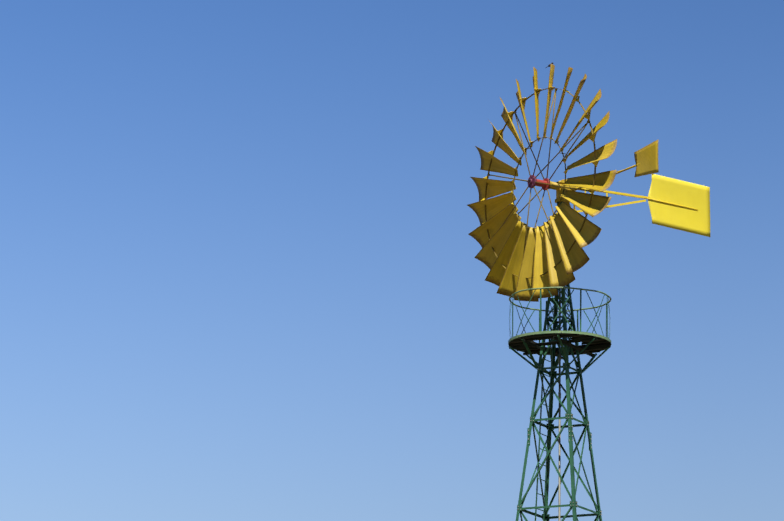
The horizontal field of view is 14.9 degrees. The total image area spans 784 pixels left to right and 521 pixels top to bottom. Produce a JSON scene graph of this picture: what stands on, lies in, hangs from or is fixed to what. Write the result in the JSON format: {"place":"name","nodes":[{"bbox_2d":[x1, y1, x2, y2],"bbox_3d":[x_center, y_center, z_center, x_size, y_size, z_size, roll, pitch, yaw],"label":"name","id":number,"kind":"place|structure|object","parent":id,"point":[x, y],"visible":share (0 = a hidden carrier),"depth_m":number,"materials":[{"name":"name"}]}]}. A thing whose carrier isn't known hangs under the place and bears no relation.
{"place":"outdoors","nodes":[
{"label":"outdoors","id":0,"kind":"place"},
{"bbox_2d":[0,0,783,520],"label":"sky","id":1,"kind":"structure","parent":0,"point":[241,278],"materials":[{"name":"blue"}]},
{"bbox_2d":[467,64,709,520],"bbox_3d":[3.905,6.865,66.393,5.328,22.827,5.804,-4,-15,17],"label":"windmill","id":2,"kind":"object","parent":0,"point":[518,258],"visible":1,"depth_m":67.34,"materials":[{"name":"green paint"}]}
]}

